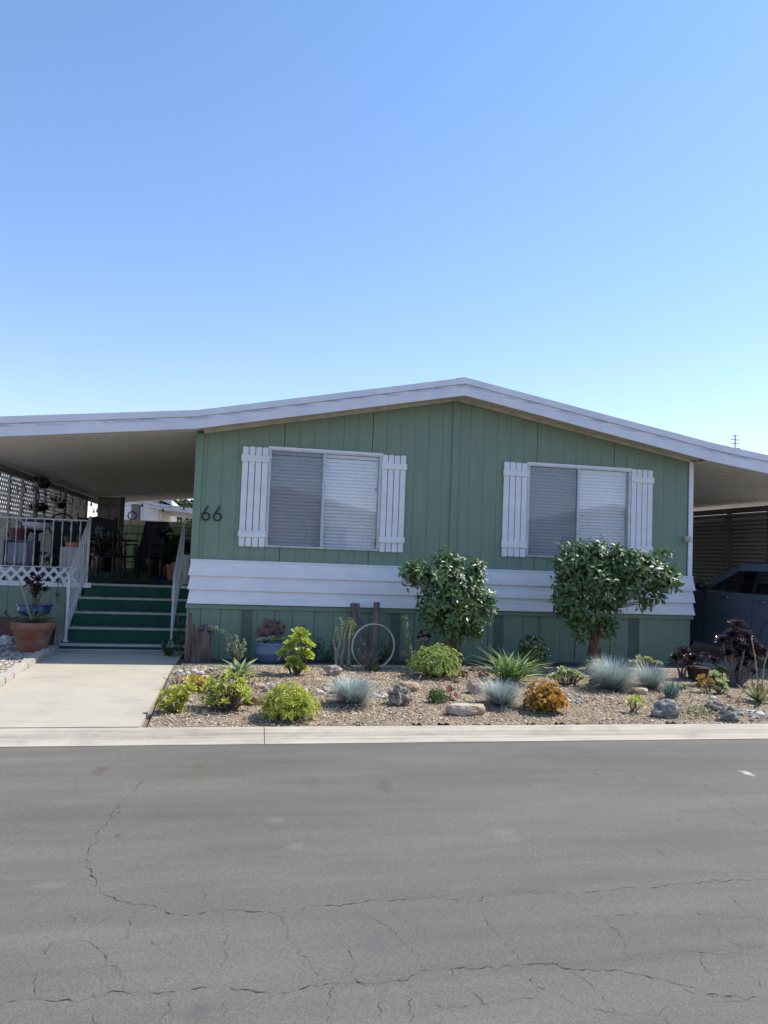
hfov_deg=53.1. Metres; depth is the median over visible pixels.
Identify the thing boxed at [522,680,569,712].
aeonium
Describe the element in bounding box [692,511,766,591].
louvre wall
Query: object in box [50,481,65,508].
hanging plant
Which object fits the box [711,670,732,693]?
aeonium
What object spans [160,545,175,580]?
potted plant
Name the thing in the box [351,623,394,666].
wheel hoop
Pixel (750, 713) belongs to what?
pebbles
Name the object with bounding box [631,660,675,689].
fescue clump
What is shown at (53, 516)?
wagon wheel
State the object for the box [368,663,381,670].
succulent mound
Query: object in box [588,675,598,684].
rock
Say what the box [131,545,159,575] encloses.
patio chair
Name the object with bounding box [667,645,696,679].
aeonium
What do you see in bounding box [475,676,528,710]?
fescue clump
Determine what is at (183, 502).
tree
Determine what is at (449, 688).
aeonium
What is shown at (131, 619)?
stairs
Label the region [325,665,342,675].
rock
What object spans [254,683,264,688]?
rock
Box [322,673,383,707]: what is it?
fescue clump
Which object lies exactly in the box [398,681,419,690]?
rock
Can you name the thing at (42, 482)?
hanging plant
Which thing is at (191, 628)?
stump
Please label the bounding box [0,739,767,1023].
road
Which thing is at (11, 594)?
porch deck
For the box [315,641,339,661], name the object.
shade plant
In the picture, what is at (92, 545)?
potted plant
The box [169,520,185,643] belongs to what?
stair railing
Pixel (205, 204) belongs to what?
sky
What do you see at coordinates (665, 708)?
rock
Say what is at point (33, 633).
terracotta pot
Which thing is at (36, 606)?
potted plant
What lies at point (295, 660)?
aeonium
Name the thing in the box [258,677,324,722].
succulent mound
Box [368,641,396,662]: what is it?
shade plant
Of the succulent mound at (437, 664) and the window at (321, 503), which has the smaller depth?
the succulent mound at (437, 664)
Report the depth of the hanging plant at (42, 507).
13.87 m
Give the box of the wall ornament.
[53,577,62,596]
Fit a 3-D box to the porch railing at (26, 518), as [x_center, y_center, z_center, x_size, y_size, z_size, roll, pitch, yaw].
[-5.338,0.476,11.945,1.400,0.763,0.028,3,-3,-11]
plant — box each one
[0,611,28,635]
[8,521,31,539]
[28,489,51,513]
[33,474,50,488]
[36,551,59,580]
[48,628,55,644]
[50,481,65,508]
[88,533,99,573]
[91,533,118,571]
[146,541,167,575]
[159,553,170,575]
[160,533,190,573]
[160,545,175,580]
[162,674,183,684]
[165,533,179,563]
[176,540,190,583]
[302,625,322,661]
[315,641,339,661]
[330,617,356,666]
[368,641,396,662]
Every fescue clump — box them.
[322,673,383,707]
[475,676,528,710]
[579,653,650,694]
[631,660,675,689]
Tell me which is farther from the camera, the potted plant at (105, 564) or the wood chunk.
the potted plant at (105, 564)
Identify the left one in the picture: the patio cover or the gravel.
the gravel
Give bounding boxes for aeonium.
[154,681,197,713]
[181,672,208,691]
[237,669,257,685]
[276,627,315,674]
[415,629,435,657]
[445,685,458,700]
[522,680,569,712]
[625,694,645,711]
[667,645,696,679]
[694,673,715,692]
[707,619,767,686]
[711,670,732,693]
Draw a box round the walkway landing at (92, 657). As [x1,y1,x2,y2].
[36,650,184,664]
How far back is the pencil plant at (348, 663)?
9.71 m
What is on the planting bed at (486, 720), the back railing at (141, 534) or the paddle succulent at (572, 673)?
the paddle succulent at (572, 673)
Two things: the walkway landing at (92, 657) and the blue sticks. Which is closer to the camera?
the blue sticks
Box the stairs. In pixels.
[55,583,188,650]
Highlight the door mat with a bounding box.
[111,581,162,584]
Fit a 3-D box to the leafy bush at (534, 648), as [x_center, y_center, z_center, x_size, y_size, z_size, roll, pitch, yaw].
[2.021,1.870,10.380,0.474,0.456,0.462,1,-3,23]
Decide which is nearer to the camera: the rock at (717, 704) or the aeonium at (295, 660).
the rock at (717, 704)
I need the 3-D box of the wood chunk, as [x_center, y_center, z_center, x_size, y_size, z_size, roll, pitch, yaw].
[-2.296,1.535,9.963,0.251,0.194,0.208,4,-4,-28]
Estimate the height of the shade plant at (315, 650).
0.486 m
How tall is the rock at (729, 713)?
0.208 m
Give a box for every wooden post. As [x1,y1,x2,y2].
[350,603,370,662]
[369,602,379,662]
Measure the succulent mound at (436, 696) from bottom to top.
0.164 m
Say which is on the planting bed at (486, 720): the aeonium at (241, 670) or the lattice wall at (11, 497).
the aeonium at (241, 670)
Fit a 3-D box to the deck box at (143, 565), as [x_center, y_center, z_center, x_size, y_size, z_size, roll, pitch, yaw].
[-5.359,1.165,18.564,1.308,0.580,0.680,3,-3,-11]
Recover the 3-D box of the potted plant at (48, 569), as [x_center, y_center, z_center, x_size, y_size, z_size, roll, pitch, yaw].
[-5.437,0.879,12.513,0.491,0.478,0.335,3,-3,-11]
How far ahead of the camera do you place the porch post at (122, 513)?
19.19 m
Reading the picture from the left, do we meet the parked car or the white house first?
the white house
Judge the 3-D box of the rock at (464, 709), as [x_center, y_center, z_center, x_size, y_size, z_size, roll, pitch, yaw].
[0.768,1.878,7.312,0.394,0.094,0.178,3,-3,-11]
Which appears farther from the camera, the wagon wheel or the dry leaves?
the wagon wheel
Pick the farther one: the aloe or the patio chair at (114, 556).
the patio chair at (114, 556)
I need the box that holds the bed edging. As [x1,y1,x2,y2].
[181,663,767,669]
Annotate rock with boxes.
[0,635,12,644]
[190,669,198,673]
[244,693,264,704]
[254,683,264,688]
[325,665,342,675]
[333,676,348,686]
[386,685,413,706]
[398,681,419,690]
[445,703,485,715]
[457,669,468,676]
[466,678,484,693]
[469,666,476,671]
[478,670,488,676]
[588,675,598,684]
[631,687,647,694]
[651,699,680,717]
[704,699,727,710]
[719,705,740,722]
[755,711,764,716]
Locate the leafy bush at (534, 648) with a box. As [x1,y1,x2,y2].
[516,634,550,668]
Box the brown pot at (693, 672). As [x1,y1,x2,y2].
[685,651,712,681]
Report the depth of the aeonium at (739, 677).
9.39 m
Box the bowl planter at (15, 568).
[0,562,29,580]
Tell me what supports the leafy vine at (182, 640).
on the walkway landing at (92, 657)
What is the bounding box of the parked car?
[689,564,767,662]
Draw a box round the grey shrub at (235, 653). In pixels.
[208,623,246,660]
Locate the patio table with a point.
(124, 540)
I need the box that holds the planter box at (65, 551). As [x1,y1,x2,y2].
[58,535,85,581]
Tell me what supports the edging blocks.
on the lot ground
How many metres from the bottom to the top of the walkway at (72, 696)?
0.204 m
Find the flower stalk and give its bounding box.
[415,636,427,652]
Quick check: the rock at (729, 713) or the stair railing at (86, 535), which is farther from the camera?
the stair railing at (86, 535)
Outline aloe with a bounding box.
[739,638,767,702]
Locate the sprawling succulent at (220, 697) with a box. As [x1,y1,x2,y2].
[199,666,253,710]
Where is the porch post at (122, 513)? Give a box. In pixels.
[117,497,124,569]
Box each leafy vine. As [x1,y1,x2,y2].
[160,638,179,656]
[172,614,185,654]
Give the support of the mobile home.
on the lot ground
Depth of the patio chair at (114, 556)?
14.63 m
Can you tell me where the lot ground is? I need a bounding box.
[100,595,183,726]
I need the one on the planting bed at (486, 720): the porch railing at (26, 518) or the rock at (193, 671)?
the rock at (193, 671)
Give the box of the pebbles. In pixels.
[172,666,767,720]
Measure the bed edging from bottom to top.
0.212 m
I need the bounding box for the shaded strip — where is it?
[182,658,711,667]
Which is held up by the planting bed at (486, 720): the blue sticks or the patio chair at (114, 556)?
the blue sticks
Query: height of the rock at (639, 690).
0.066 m
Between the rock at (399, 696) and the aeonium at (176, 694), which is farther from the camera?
the rock at (399, 696)
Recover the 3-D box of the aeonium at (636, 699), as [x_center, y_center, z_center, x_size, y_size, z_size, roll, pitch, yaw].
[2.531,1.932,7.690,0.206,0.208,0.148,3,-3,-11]
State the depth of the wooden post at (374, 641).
10.33 m
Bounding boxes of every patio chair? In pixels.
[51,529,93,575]
[92,530,122,573]
[95,528,137,577]
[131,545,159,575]
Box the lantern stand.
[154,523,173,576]
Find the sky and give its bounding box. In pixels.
[0,0,767,517]
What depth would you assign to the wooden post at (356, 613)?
10.30 m
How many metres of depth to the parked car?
11.83 m
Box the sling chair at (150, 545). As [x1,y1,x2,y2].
[122,521,168,578]
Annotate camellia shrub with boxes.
[398,544,499,664]
[548,533,685,659]
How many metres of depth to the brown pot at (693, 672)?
9.69 m
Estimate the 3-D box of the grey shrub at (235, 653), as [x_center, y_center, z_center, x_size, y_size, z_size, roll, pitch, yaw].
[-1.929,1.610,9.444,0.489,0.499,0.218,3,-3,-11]
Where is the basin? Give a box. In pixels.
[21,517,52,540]
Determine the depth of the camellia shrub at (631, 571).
10.16 m
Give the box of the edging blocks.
[0,645,58,686]
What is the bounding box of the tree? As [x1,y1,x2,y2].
[173,499,192,521]
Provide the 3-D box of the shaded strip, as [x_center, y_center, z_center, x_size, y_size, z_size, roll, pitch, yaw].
[1.077,2.081,10.525,7.440,0.001,0.618,3,-3,-11]
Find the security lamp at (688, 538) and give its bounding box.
[685,536,691,541]
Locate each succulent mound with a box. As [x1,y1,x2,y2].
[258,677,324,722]
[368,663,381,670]
[406,643,465,677]
[426,687,448,703]
[709,667,730,686]
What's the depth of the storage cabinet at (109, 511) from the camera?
19.43 m
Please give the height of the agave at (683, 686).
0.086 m
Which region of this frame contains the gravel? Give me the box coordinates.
[0,634,62,672]
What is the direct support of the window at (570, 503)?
in the mobile home
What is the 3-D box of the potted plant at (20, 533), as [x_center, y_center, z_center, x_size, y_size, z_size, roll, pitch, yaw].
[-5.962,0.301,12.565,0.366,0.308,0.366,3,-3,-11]
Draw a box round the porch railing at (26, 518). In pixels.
[0,516,87,568]
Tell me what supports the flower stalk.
on the planting bed at (486, 720)
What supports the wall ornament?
attached to the porch deck
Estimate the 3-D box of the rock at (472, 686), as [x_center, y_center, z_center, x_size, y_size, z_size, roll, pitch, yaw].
[0.988,1.897,8.285,0.206,0.211,0.152,2,-3,2]
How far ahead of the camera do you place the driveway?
12.79 m
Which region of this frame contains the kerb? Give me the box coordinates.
[0,723,767,747]
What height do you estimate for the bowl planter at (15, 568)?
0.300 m
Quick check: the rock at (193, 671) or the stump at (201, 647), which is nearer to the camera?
the rock at (193, 671)
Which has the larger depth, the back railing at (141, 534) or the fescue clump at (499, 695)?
the back railing at (141, 534)
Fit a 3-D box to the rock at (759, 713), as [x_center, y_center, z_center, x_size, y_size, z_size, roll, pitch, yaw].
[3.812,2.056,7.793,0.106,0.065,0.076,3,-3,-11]
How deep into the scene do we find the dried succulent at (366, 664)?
9.44 m
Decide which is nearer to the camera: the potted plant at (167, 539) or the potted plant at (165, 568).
the potted plant at (165, 568)
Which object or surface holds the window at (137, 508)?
in the white house
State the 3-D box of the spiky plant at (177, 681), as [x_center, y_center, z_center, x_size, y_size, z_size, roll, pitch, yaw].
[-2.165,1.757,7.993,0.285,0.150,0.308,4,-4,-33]
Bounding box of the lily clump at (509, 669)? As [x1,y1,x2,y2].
[471,646,554,682]
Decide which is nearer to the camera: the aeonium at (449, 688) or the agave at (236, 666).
the aeonium at (449, 688)
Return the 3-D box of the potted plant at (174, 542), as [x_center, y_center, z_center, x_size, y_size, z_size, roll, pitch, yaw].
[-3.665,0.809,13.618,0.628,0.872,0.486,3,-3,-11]
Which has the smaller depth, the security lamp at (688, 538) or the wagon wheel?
the security lamp at (688, 538)
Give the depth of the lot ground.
7.12 m
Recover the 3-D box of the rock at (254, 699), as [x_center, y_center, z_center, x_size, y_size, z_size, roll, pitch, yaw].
[-1.235,1.786,7.326,0.150,0.089,0.175,-1,-4,44]
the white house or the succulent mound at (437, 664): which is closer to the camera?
the succulent mound at (437, 664)
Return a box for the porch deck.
[0,566,189,633]
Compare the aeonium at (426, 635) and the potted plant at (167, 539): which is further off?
the potted plant at (167, 539)
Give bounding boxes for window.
[129,502,142,519]
[265,446,382,550]
[525,462,631,557]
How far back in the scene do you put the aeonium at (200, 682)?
7.80 m
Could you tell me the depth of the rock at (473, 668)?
9.60 m
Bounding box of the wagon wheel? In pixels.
[48,513,74,566]
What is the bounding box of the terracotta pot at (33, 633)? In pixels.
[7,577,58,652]
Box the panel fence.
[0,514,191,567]
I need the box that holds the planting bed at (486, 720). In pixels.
[148,665,767,726]
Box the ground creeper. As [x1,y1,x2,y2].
[678,705,737,718]
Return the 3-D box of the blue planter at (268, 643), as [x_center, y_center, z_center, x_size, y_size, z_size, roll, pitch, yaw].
[-1.472,1.674,9.995,0.442,0.572,0.437,3,-3,-11]
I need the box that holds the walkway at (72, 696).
[0,664,173,727]
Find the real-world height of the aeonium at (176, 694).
0.296 m
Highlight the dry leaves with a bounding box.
[175,665,760,705]
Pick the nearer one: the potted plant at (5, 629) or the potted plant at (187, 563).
the potted plant at (5, 629)
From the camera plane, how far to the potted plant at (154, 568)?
15.87 m
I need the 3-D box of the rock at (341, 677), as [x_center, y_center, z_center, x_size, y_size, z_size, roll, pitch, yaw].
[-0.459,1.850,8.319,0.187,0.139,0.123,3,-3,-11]
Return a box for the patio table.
[94,538,138,575]
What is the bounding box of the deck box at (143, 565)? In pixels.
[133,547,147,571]
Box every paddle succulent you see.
[546,665,585,684]
[585,658,608,673]
[629,654,662,669]
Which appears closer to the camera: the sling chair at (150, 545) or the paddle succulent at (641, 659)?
the paddle succulent at (641, 659)
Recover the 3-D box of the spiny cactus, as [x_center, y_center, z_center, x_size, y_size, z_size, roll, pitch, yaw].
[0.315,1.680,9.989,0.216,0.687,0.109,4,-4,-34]
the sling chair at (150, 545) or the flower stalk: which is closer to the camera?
the flower stalk
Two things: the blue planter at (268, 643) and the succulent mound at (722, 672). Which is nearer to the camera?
the succulent mound at (722, 672)
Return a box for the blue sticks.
[660,680,681,698]
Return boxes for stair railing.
[63,516,91,641]
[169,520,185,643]
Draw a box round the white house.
[89,500,178,521]
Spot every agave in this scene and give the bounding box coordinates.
[210,658,268,675]
[675,681,693,689]
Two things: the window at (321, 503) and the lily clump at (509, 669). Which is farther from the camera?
the window at (321, 503)
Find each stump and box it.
[185,606,195,661]
[190,630,210,662]
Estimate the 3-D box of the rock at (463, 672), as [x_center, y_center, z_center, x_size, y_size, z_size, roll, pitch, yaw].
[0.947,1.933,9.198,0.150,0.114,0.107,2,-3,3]
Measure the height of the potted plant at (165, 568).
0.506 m
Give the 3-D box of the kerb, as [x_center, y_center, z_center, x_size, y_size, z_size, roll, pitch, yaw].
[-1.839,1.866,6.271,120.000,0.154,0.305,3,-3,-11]
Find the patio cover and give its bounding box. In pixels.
[148,502,192,521]
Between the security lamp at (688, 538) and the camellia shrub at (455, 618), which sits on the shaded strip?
the camellia shrub at (455, 618)
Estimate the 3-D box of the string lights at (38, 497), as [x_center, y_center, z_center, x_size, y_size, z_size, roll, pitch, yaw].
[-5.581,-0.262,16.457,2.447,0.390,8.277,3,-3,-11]
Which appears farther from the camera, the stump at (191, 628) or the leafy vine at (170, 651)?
the leafy vine at (170, 651)
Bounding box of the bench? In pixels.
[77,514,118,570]
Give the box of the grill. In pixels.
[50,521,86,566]
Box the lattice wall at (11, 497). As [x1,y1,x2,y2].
[0,471,85,566]
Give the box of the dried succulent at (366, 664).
[358,643,381,669]
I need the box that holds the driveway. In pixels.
[690,642,767,668]
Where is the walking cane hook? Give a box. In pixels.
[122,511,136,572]
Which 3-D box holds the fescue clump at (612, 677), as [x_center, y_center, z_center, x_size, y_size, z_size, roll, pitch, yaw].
[2.614,1.835,8.772,0.841,0.460,0.858,5,-4,-43]
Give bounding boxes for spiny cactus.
[402,615,412,664]
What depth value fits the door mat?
12.59 m
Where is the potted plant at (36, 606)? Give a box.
[16,574,52,617]
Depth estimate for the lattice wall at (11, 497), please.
13.74 m
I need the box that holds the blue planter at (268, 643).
[254,618,286,663]
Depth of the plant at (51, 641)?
10.21 m
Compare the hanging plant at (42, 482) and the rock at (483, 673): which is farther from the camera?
the hanging plant at (42, 482)
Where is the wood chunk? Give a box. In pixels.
[197,623,216,635]
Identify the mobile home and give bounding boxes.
[0,377,767,662]
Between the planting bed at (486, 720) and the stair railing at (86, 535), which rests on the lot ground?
the planting bed at (486, 720)
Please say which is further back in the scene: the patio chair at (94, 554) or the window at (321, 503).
the patio chair at (94, 554)
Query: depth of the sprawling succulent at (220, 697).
7.05 m
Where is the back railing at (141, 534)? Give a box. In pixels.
[124,533,190,562]
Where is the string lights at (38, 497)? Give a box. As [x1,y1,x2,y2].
[9,475,190,512]

